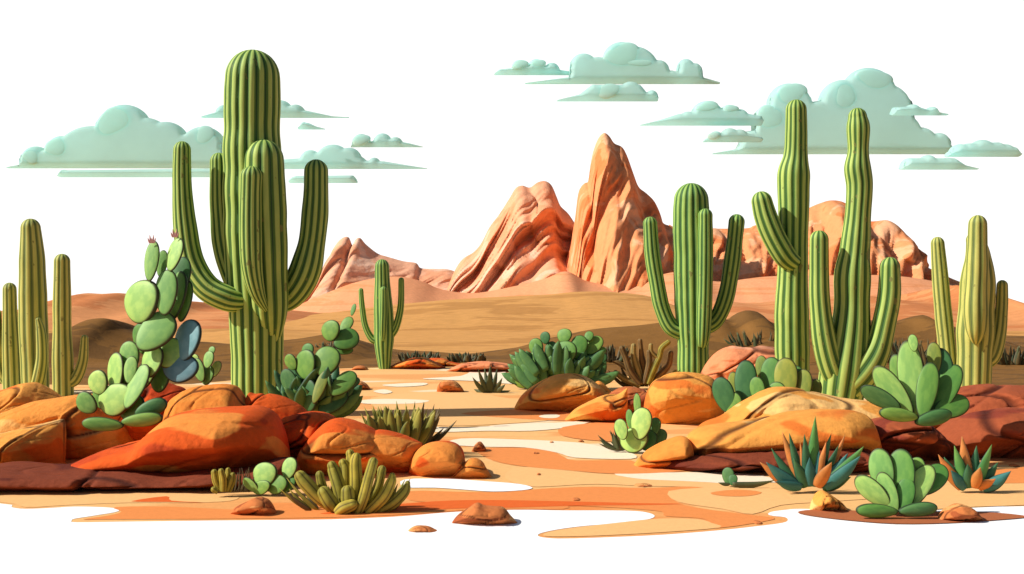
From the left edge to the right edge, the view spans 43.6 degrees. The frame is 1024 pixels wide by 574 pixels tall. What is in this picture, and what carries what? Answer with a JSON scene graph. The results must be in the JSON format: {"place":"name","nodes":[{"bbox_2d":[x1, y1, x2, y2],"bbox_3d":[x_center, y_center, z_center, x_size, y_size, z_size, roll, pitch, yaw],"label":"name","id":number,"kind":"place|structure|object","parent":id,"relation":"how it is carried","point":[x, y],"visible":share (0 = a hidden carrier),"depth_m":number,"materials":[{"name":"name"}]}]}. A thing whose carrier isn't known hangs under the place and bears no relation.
{"place":"outdoors","nodes":[
{"label":"outdoors","id":0,"kind":"place"},
{"bbox_2d":[6,105,222,167],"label":"cloud","id":1,"kind":"structure","parent":0,"point":[123,136],"depth_m":427.28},
{"bbox_2d":[57,168,209,176],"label":"cloud","id":2,"kind":"structure","parent":0,"point":[135,173],"depth_m":404.54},
{"bbox_2d":[1,293,320,329],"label":"hill","id":3,"kind":"structure","parent":0,"point":[86,306],"depth_m":68.48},
{"bbox_2d":[173,330,321,343],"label":"hill","id":4,"kind":"structure","parent":0,"point":[220,337],"depth_m":48.02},
{"bbox_2d":[201,100,348,117],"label":"cloud","id":5,"kind":"structure","parent":0,"point":[288,110],"depth_m":436.90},
{"bbox_2d":[298,122,324,129],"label":"cloud","id":6,"kind":"structure","parent":0,"point":[305,126],"depth_m":402.56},
{"bbox_2d":[288,175,357,182],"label":"cloud","id":7,"kind":"structure","parent":0,"point":[336,179],"depth_m":400.67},
{"bbox_2d":[284,145,426,168],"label":"cloud","id":8,"kind":"structure","parent":0,"point":[335,157],"depth_m":412.30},
{"bbox_2d":[305,237,453,301],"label":"mountain","id":9,"kind":"structure","parent":0,"point":[347,262],"depth_m":336.18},
{"bbox_2d":[351,133,421,146],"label":"cloud","id":10,"kind":"structure","parent":0,"point":[379,140],"depth_m":436.18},
{"bbox_2d":[284,291,675,330],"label":"hill","id":11,"kind":"structure","parent":0,"point":[580,311],"depth_m":67.67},
{"bbox_2d":[447,181,573,292],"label":"mountain","id":12,"kind":"structure","parent":0,"point":[527,238],"depth_m":300.60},
{"bbox_2d":[0,366,1023,538],"bbox_3d":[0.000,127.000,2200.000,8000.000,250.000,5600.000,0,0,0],"label":"ground","id":13,"kind":"structure","parent":0,"point":[375,378],"depth_m":13.65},
{"bbox_2d":[0,283,20,388],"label":"saguaro cactus","id":14,"kind":"object","parent":13,"relation":"on","point":[10,376],"visible":0.91,"depth_m":24.38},
{"bbox_2d":[0,381,60,411],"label":"boulder","id":15,"kind":"object","parent":13,"relation":"on","point":[15,396],"visible":0.16,"depth_m":15.84,"materials":[{"name":"stone"}]},
{"bbox_2d":[0,418,66,463],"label":"boulder","id":16,"kind":"object","parent":13,"relation":"on","point":[44,442],"visible":0.69,"depth_m":13.86,"materials":[{"name":"stone"}]},
{"bbox_2d":[18,219,49,385],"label":"saguaro cactus","id":17,"kind":"object","parent":13,"relation":"on","point":[33,331],"visible":0.92,"depth_m":23.78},
{"bbox_2d":[0,391,128,456],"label":"boulder","id":18,"kind":"object","parent":13,"relation":"on","point":[82,441],"visible":0.33,"depth_m":14.78,"materials":[{"name":"orange stone"}]},
{"bbox_2d":[52,254,88,393],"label":"saguaro cactus","id":19,"kind":"object","parent":13,"relation":"on","point":[67,377],"visible":0.94,"depth_m":23.38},
{"bbox_2d":[0,491,238,506],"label":"sand strip","id":20,"kind":"object","parent":13,"relation":"on","point":[30,499],"visible":1,"depth_m":12.14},
{"bbox_2d":[134,496,182,501],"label":"sand strip","id":21,"kind":"object","parent":20,"relation":"on","point":[161,499],"visible":1,"depth_m":11.96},
{"bbox_2d":[0,456,300,491],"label":"boulder","id":22,"kind":"object","parent":13,"relation":"on","point":[30,476],"visible":0.58,"depth_m":12.53,"materials":[{"name":"red stone"}]},
{"bbox_2d":[124,381,187,443],"bbox_3d":[-4.158,1.613,15.414,1.078,0.954,1.014,0,0,0],"label":"boulder","id":23,"kind":"object","parent":13,"relation":"on","point":[137,434],"visible":0.12,"depth_m":15.04,"materials":[{"name":"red stone"}]},
{"bbox_2d":[68,405,290,470],"bbox_3d":[-3.436,1.715,13.600,2.229,0.920,2.197,0,0,44],"label":"boulder","id":24,"kind":"object","parent":13,"relation":"on","point":[247,435],"visible":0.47,"depth_m":12.92,"materials":[{"name":"orange stone"}]},
{"bbox_2d":[76,229,201,430],"bbox_3d":[-4.046,0.433,13.759,1.389,2.143,0.925,0,0,0],"label":"prickly pear","id":25,"kind":"object","parent":24,"relation":"on","point":[167,356],"visible":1,"depth_m":13.86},
{"bbox_2d":[162,383,247,421],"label":"boulder","id":26,"kind":"object","parent":13,"relation":"on","point":[215,395],"visible":0.26,"depth_m":14.66,"materials":[{"name":"orange stone"}]},
{"bbox_2d":[193,346,221,384],"bbox_3d":[-3.738,0.960,15.618,0.391,0.473,0.138,0,0,20],"label":"prickly pear","id":27,"kind":"object","parent":26,"relation":"on","point":[207,372],"visible":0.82,"depth_m":15.58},
{"bbox_2d":[211,468,254,493],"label":"finger bush","id":28,"kind":"object","parent":13,"relation":"on","point":[224,481],"visible":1,"depth_m":12.18,"materials":[{"name":"green plant"}]},
{"bbox_2d":[172,49,328,396],"bbox_3d":[-4.024,-0.835,19.836,1.242,5.741,2.213,0,0,59],"label":"saguaro cactus","id":29,"kind":"object","parent":13,"relation":"on","point":[260,291],"visible":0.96,"depth_m":19.62,"materials":[{"name":"plant"}]},
{"bbox_2d":[243,457,297,494],"bbox_3d":[-2.325,1.815,12.284,0.525,0.346,0.198,0,0,0],"label":"prickly pear","id":30,"kind":"object","parent":13,"relation":"on","point":[266,477],"visible":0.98,"depth_m":12.26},
{"bbox_2d":[245,394,305,418],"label":"boulder","id":31,"kind":"object","parent":13,"relation":"on","point":[282,406],"visible":0.08,"depth_m":14.98,"materials":[{"name":"red stone"}]},
{"bbox_2d":[282,410,335,459],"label":"boulder","id":32,"kind":"object","parent":13,"relation":"on","point":[302,427],"visible":0.3,"depth_m":14.02,"materials":[{"name":"red stone"}]},
{"bbox_2d":[265,304,362,417],"bbox_3d":[-2.772,1.067,17.991,1.386,1.665,0.913,0,0,0],"label":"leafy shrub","id":33,"kind":"object","parent":13,"relation":"on","point":[307,379],"visible":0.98,"depth_m":17.72,"materials":[{"name":"green plant"}]},
{"bbox_2d":[85,506,568,519],"bbox_3d":[-1.586,1.996,11.390,4.227,0.001,0.662,0,0,-2],"label":"sand strip","id":34,"kind":"object","parent":13,"relation":"on","point":[146,512],"visible":0.9,"depth_m":11.28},
{"bbox_2d":[230,496,276,514],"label":"rock","id":35,"kind":"object","parent":34,"relation":"on","point":[259,505],"visible":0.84,"depth_m":11.21,"materials":[{"name":"brown stone"}]},
{"bbox_2d":[297,418,373,472],"bbox_3d":[-1.835,1.799,13.934,1.168,0.736,1.084,0,0,0],"label":"boulder","id":36,"kind":"object","parent":13,"relation":"on","point":[335,439],"visible":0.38,"depth_m":13.53,"materials":[{"name":"orange stone"}]},
{"bbox_2d":[358,259,403,368],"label":"saguaro cactus","id":37,"kind":"object","parent":13,"relation":"on","point":[386,327],"visible":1,"depth_m":31.16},
{"bbox_2d":[360,428,422,473],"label":"boulder","id":38,"kind":"object","parent":13,"relation":"on","point":[391,451],"visible":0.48,"depth_m":13.55,"materials":[{"name":"orange stone"}]},
{"bbox_2d":[361,401,456,443],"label":"spiky bush","id":39,"kind":"object","parent":13,"relation":"on","point":[420,426],"visible":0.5,"depth_m":14.95,"materials":[{"name":"green plant"}]},
{"bbox_2d":[390,357,445,368],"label":"rock","id":40,"kind":"object","parent":13,"relation":"on","point":[418,362],"visible":0.85,"depth_m":31.16,"materials":[{"name":"orange stone"}]},
{"bbox_2d":[408,439,465,476],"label":"boulder","id":41,"kind":"object","parent":13,"relation":"on","point":[441,457],"visible":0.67,"depth_m":13.38,"materials":[{"name":"orange stone"}]},
{"bbox_2d":[431,358,458,365],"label":"rock","id":42,"kind":"object","parent":13,"relation":"on","point":[442,362],"visible":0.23,"depth_m":32.20,"materials":[{"name":"orange stone"}]},
{"bbox_2d":[400,478,531,490],"bbox_3d":[-0.477,1.994,12.909,1.426,0.001,0.663,0,0,17],"label":"salt streak","id":43,"kind":"object","parent":13,"relation":"on","point":[463,484],"visible":0.98,"depth_m":12.92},
{"bbox_2d":[423,371,511,383],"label":"sand strip","id":44,"kind":"object","parent":13,"relation":"on","point":[470,375],"visible":0.41,"depth_m":28.15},
{"bbox_2d":[447,360,508,370],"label":"rock","id":45,"kind":"object","parent":44,"relation":"on","point":[476,365],"visible":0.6,"depth_m":30.12,"materials":[{"name":"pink stone"}]},
{"bbox_2d":[371,391,566,425],"bbox_3d":[-0.876,1.994,21.465,2.916,0.001,5.931,0,0,-18],"label":"sand strip","id":46,"kind":"object","parent":13,"relation":"on","point":[451,406],"visible":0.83,"depth_m":21.36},
{"bbox_2d":[361,399,428,403],"bbox_3d":[-2.046,1.991,22.295,1.201,0.001,0.994,0,0,0],"label":"salt streak","id":47,"kind":"object","parent":46,"relation":"on","point":[388,401],"visible":0.93,"depth_m":22.26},
{"bbox_2d":[437,380,463,391],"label":"rock","id":48,"kind":"object","parent":46,"relation":"on","point":[449,385],"visible":0.95,"depth_m":24.25,"materials":[{"name":"brown stone"}]},
{"bbox_2d":[461,409,568,420],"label":"sand strip","id":49,"kind":"object","parent":46,"relation":"on","point":[524,414],"visible":0.75,"depth_m":20.00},
{"bbox_2d":[452,458,491,477],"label":"boulder","id":50,"kind":"object","parent":13,"relation":"on","point":[473,468],"visible":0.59,"depth_m":13.36,"materials":[{"name":"orange stone"}]},
{"bbox_2d":[472,366,510,392],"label":"agave tuft","id":51,"kind":"object","parent":13,"relation":"on","point":[489,384],"visible":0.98,"depth_m":24.15,"materials":[{"name":"green plant"}]},
{"bbox_2d":[321,500,672,513],"bbox_3d":[-0.095,1.995,11.766,3.309,0.001,0.545,0,0,-9],"label":"sand strip","id":52,"kind":"object","parent":13,"relation":"on","point":[435,505],"visible":0.88,"depth_m":11.74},
{"bbox_2d":[279,449,410,514],"bbox_3d":[-1.504,1.752,11.421,1.200,0.580,0.447,0,0,0],"label":"finger bush","id":53,"kind":"object","parent":52,"relation":"on","point":[351,489],"visible":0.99,"depth_m":11.36,"materials":[{"name":"green plant"}]},
{"bbox_2d":[0,503,1023,573],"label":"salt flat","id":54,"kind":"structure","parent":13,"relation":"on","point":[46,541],"depth_m":9.85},
{"bbox_2d":[408,525,436,531],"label":"rock","id":55,"kind":"object","parent":54,"relation":"on","point":[420,528],"visible":0.84,"depth_m":10.45,"materials":[{"name":"brown stone"}]},
{"bbox_2d":[452,502,517,524],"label":"rock","id":56,"kind":"object","parent":54,"relation":"on","point":[477,513],"visible":0.84,"depth_m":10.74,"materials":[{"name":"brown stone"}]},
{"bbox_2d":[798,510,1023,523],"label":"soil patch","id":57,"kind":"object","parent":54,"relation":"on","point":[854,515],"visible":0.71,"depth_m":11.05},
{"bbox_2d":[854,448,948,517],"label":"paddle plant","id":58,"kind":"object","parent":57,"relation":"on","point":[902,482],"visible":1,"depth_m":11.15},
{"bbox_2d":[938,503,982,520],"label":"rock","id":59,"kind":"object","parent":57,"relation":"on","point":[957,512],"visible":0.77,"depth_m":10.89,"materials":[{"name":"brown stone"}]},
{"bbox_2d":[435,421,590,431],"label":"sand strip","id":60,"kind":"object","parent":13,"relation":"on","point":[527,426],"visible":0.84,"depth_m":18.15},
{"bbox_2d":[453,438,636,458],"bbox_3d":[0.446,1.993,15.962,2.848,0.001,1.196,0,0,39],"label":"sand strip","id":61,"kind":"object","parent":13,"relation":"on","point":[577,450],"visible":0.92,"depth_m":15.99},
{"bbox_2d":[598,393,666,452],"bbox_3d":[1.457,1.638,15.412,0.845,0.711,0.286,0,0,0],"label":"prickly pear","id":62,"kind":"object","parent":61,"relation":"on","point":[644,431],"visible":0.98,"depth_m":15.37,"materials":[{"name":"green plant"}]},
{"bbox_2d":[501,328,619,388],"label":"cactus","id":63,"kind":"object","parent":13,"relation":"on","point":[585,355],"visible":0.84,"depth_m":24.58,"materials":[{"name":"green plant"}]},
{"bbox_2d":[515,374,607,411],"bbox_3d":[0.867,1.744,20.852,1.651,0.659,1.599,0,0,0],"label":"boulder","id":64,"kind":"object","parent":13,"relation":"on","point":[566,392],"visible":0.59,"depth_m":20.30,"materials":[{"name":"stone"}]},
{"bbox_2d":[478,448,689,473],"bbox_3d":[0.600,1.994,14.662,3.016,0.001,1.265,0,0,45],"label":"sand strip","id":65,"kind":"object","parent":13,"relation":"on","point":[526,457],"visible":0.92,"depth_m":14.55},
{"bbox_2d":[407,486,773,527],"bbox_3d":[0.615,1.996,11.719,3.310,0.001,2.245,0,0,0],"label":"sand strip","id":66,"kind":"object","parent":13,"relation":"on","point":[722,519],"visible":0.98,"depth_m":12.14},
{"bbox_2d":[558,422,628,441],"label":"sand strip","id":67,"kind":"object","parent":13,"relation":"on","point":[590,431],"visible":0.53,"depth_m":17.64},
{"bbox_2d":[565,388,627,420],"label":"boulder","id":68,"kind":"object","parent":13,"relation":"on","point":[608,407],"visible":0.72,"depth_m":18.94,"materials":[{"name":"stone"}]},
{"bbox_2d":[608,385,646,412],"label":"boulder","id":69,"kind":"object","parent":13,"relation":"on","point":[632,390],"visible":0.17,"depth_m":19.88,"materials":[{"name":"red stone"}]},
{"bbox_2d":[543,518,720,535],"bbox_3d":[0.954,1.996,10.612,1.546,0.001,0.565,0,0,-21],"label":"sand strip","id":70,"kind":"object","parent":13,"relation":"on","point":[655,525],"visible":1,"depth_m":10.62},
{"bbox_2d":[608,339,683,386],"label":"coral shrub","id":71,"kind":"object","parent":13,"relation":"on","point":[641,370],"visible":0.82,"depth_m":24.83,"materials":[{"name":"brown plant"}]},
{"bbox_2d":[634,435,693,467],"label":"boulder","id":72,"kind":"object","parent":13,"relation":"on","point":[666,453],"visible":0.67,"depth_m":14.04,"materials":[{"name":"orange stone"}]},
{"bbox_2d":[644,372,723,423],"bbox_3d":[2.533,1.656,18.890,1.210,0.787,1.243,0,0,0],"label":"boulder","id":73,"kind":"object","parent":13,"relation":"on","point":[681,398],"visible":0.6,"depth_m":18.48,"materials":[{"name":"stone"}]},
{"bbox_2d":[505,467,864,513],"bbox_3d":[1.618,1.996,12.891,4.011,0.001,1.934,0,0,40],"label":"sand strip","id":74,"kind":"object","parent":13,"relation":"on","point":[766,498],"visible":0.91,"depth_m":12.61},
{"bbox_2d":[616,472,775,482],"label":"sand strip","id":75,"kind":"object","parent":74,"relation":"on","point":[714,477],"visible":0.69,"depth_m":13.47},
{"bbox_2d":[711,490,760,495],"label":"sand strip","id":76,"kind":"object","parent":74,"relation":"on","point":[736,493],"visible":1,"depth_m":12.36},
{"bbox_2d":[718,467,772,487],"bbox_3d":[2.330,1.901,12.768,0.572,0.195,0.146,0,0,0],"label":"cactus sprout","id":77,"kind":"object","parent":74,"relation":"on","point":[729,477],"visible":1,"depth_m":12.70,"materials":[{"name":"green plant"}]},
{"bbox_2d":[760,417,863,491],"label":"agave","id":78,"kind":"object","parent":74,"relation":"on","point":[811,466],"visible":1,"depth_m":12.39,"materials":[{"name":"green plant"}]},
{"bbox_2d":[643,183,744,373],"bbox_3d":[3.825,-0.128,26.947,2.090,4.131,0.874,0,0,14],"label":"saguaro cactus","id":79,"kind":"object","parent":13,"relation":"on","point":[694,324],"visible":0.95,"depth_m":26.76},
{"bbox_2d":[701,345,774,379],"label":"boulder","id":80,"kind":"object","parent":13,"relation":"on","point":[724,363],"visible":0.29,"depth_m":24.12,"materials":[{"name":"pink stone"}]},
{"bbox_2d":[712,355,821,412],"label":"paddle cactus","id":81,"kind":"object","parent":13,"relation":"on","point":[742,383],"visible":0.78,"depth_m":17.54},
{"bbox_2d":[666,446,871,473],"bbox_3d":[2.961,1.922,14.087,2.538,0.404,1.426,0,0,0],"label":"boulder","id":82,"kind":"object","parent":13,"relation":"on","point":[735,462],"visible":0.39,"depth_m":13.71,"materials":[{"name":"red stone"}]},
{"bbox_2d":[751,99,809,371],"bbox_3d":[4.617,-0.555,21.860,1.094,5.337,0.602,0,0,-35],"label":"saguaro cactus","id":83,"kind":"object","parent":13,"relation":"on","point":[783,233],"visible":0.91,"depth_m":21.76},
{"bbox_2d":[686,410,881,453],"bbox_3d":[3.034,1.728,14.506,2.414,0.673,1.401,0,0,0],"label":"boulder","id":84,"kind":"object","parent":13,"relation":"on","point":[858,430],"visible":0.45,"depth_m":14.03,"materials":[{"name":"stone"}]},
{"bbox_2d":[697,388,880,427],"bbox_3d":[3.686,1.674,16.215,2.997,0.784,1.558,0,0,0],"label":"boulder","id":85,"kind":"object","parent":13,"relation":"on","point":[771,402],"visible":0.17,"depth_m":15.80,"materials":[{"name":"stone"}]},
{"bbox_2d":[810,490,847,510],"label":"rock","id":86,"kind":"object","parent":13,"relation":"on","point":[822,500],"visible":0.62,"depth_m":11.38,"materials":[{"name":"stone"}]},
{"bbox_2d":[809,108,900,401],"bbox_3d":[5.450,-0.489,20.486,1.459,4.761,0.793,0,0,0],"label":"saguaro cactus","id":87,"kind":"object","parent":13,"relation":"on","point":[852,345],"visible":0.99,"depth_m":20.24,"materials":[{"name":"plant"}]},
{"bbox_2d":[871,417,952,459],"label":"boulder","id":88,"kind":"object","parent":13,"relation":"on","point":[912,438],"visible":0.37,"depth_m":14.46,"materials":[{"name":"red stone"}]},
{"bbox_2d":[860,334,969,425],"bbox_3d":[4.463,1.021,14.161,1.192,0.991,0.533,0,0,0],"label":"paddle plant","id":89,"kind":"object","parent":88,"relation":"on","point":[908,387],"visible":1,"depth_m":14.16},
{"bbox_2d":[931,237,956,363],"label":"saguaro cactus","id":90,"kind":"object","parent":13,"relation":"on","point":[944,323],"visible":0.81,"depth_m":24.38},
{"bbox_2d":[922,483,1023,508],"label":"sand strip","id":91,"kind":"object","parent":13,"relation":"on","point":[1004,494],"visible":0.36,"depth_m":12.18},
{"bbox_2d":[938,437,1010,492],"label":"agave","id":92,"kind":"object","parent":91,"relation":"on","point":[967,471],"visible":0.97,"depth_m":12.39,"materials":[{"name":"green plant"}]},
{"bbox_2d":[932,383,1023,428],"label":"boulder","id":93,"kind":"object","parent":13,"relation":"on","point":[986,396],"visible":0.17,"depth_m":16.27,"materials":[{"name":"red stone"}]},
{"bbox_2d":[937,409,1023,457],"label":"boulder","id":94,"kind":"object","parent":13,"relation":"on","point":[1001,431],"visible":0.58,"depth_m":14.81,"materials":[{"name":"red stone"}]},
{"bbox_2d":[956,215,1007,385],"bbox_3d":[8.675,0.356,23.929,1.085,3.365,0.783,0,0,-41],"label":"saguaro cactus","id":95,"kind":"object","parent":13,"relation":"on","point":[981,325],"visible":0.92,"depth_m":23.70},
{"bbox_2d":[995,467,1023,482],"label":"sand strip","id":96,"kind":"object","parent":13,"relation":"on","point":[1016,475],"visible":0.18,"depth_m":13.60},
{"bbox_2d":[0,335,1023,385],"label":"brown soil","id":97,"kind":"structure","parent":0,"point":[1010,374],"depth_m":31.37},
{"bbox_2d":[397,350,440,360],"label":"scrub","id":98,"kind":"object","parent":97,"relation":"on","point":[404,357],"visible":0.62,"depth_m":34.40,"materials":[{"name":"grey plant"}]},
{"bbox_2d":[447,352,485,362],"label":"scrub","id":99,"kind":"object","parent":97,"relation":"on","point":[463,357],"visible":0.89,"depth_m":33.87,"materials":[{"name":"green plant"}]},
{"bbox_2d":[603,343,630,361],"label":"scrub","id":100,"kind":"object","parent":97,"relation":"on","point":[610,352],"visible":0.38,"depth_m":33.82,"materials":[{"name":"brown plant"}]},
{"bbox_2d":[889,337,935,365],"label":"scrub","id":101,"kind":"object","parent":97,"relation":"on","point":[923,356],"visible":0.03,"depth_m":30.83,"materials":[{"name":"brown plant"}]},
{"bbox_2d":[997,345,1023,364],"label":"scrub","id":102,"kind":"object","parent":97,"relation":"on","point":[1016,357],"visible":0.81,"depth_m":32.75,"materials":[{"name":"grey plant"}]},
{"bbox_2d":[0,0,1023,310],"label":"sky","id":103,"kind":"structure","parent":0,"point":[416,72],"materials":[{"name":"white"}]},
{"bbox_2d":[494,59,568,74],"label":"cloud","id":104,"kind":"structure","parent":0,"point":[531,67],"depth_m":430.17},
{"bbox_2d":[49,310,1023,362],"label":"hill","id":105,"kind":"structure","parent":0,"point":[107,338],"depth_m":36.32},
{"bbox_2d":[724,330,773,346],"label":"scrub","id":106,"kind":"object","parent":105,"relation":"on","point":[747,342],"visible":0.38,"depth_m":34.87,"materials":[{"name":"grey plant"}]},
{"bbox_2d":[49,326,1023,363],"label":"slope","id":107,"kind":"structure","parent":0,"point":[455,341],"depth_m":49.66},
{"bbox_2d":[557,82,658,101],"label":"cloud","id":108,"kind":"structure","parent":0,"point":[630,92],"depth_m":400.16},
{"bbox_2d":[565,133,672,291],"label":"mountain","id":109,"kind":"structure","parent":0,"point":[616,206],"depth_m":280.18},
{"bbox_2d":[525,42,719,83],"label":"cloud","id":110,"kind":"structure","parent":0,"point":[620,62],"depth_m":426.65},
{"bbox_2d":[294,271,951,312],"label":"scree slope","id":111,"kind":"structure","parent":0,"point":[749,290],"depth_m":254.75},
{"bbox_2d":[640,101,763,125],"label":"cloud","id":112,"kind":"structure","parent":0,"point":[708,113],"depth_m":392.21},
{"bbox_2d":[703,128,762,141],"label":"cloud","id":113,"kind":"structure","parent":0,"point":[731,135],"depth_m":388.30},
{"bbox_2d":[669,200,959,285],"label":"mountain","id":114,"kind":"structure","parent":0,"point":[892,239],"depth_m":310.62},
{"bbox_2d":[712,68,951,153],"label":"cloud","id":115,"kind":"structure","parent":0,"point":[877,95],"depth_m":428.30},
{"bbox_2d":[712,285,1023,330],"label":"hill","id":116,"kind":"structure","parent":0,"point":[921,302],"depth_m":67.74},
{"bbox_2d":[889,104,948,115],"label":"cloud","id":117,"kind":"structure","parent":0,"point":[912,110],"depth_m":411.05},
{"bbox_2d":[898,155,978,169],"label":"cloud","id":118,"kind":"structure","parent":0,"point":[927,162],"depth_m":398.43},
{"bbox_2d":[944,140,1021,156],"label":"cloud","id":119,"kind":"structure","parent":0,"point":[982,148],"depth_m":404.35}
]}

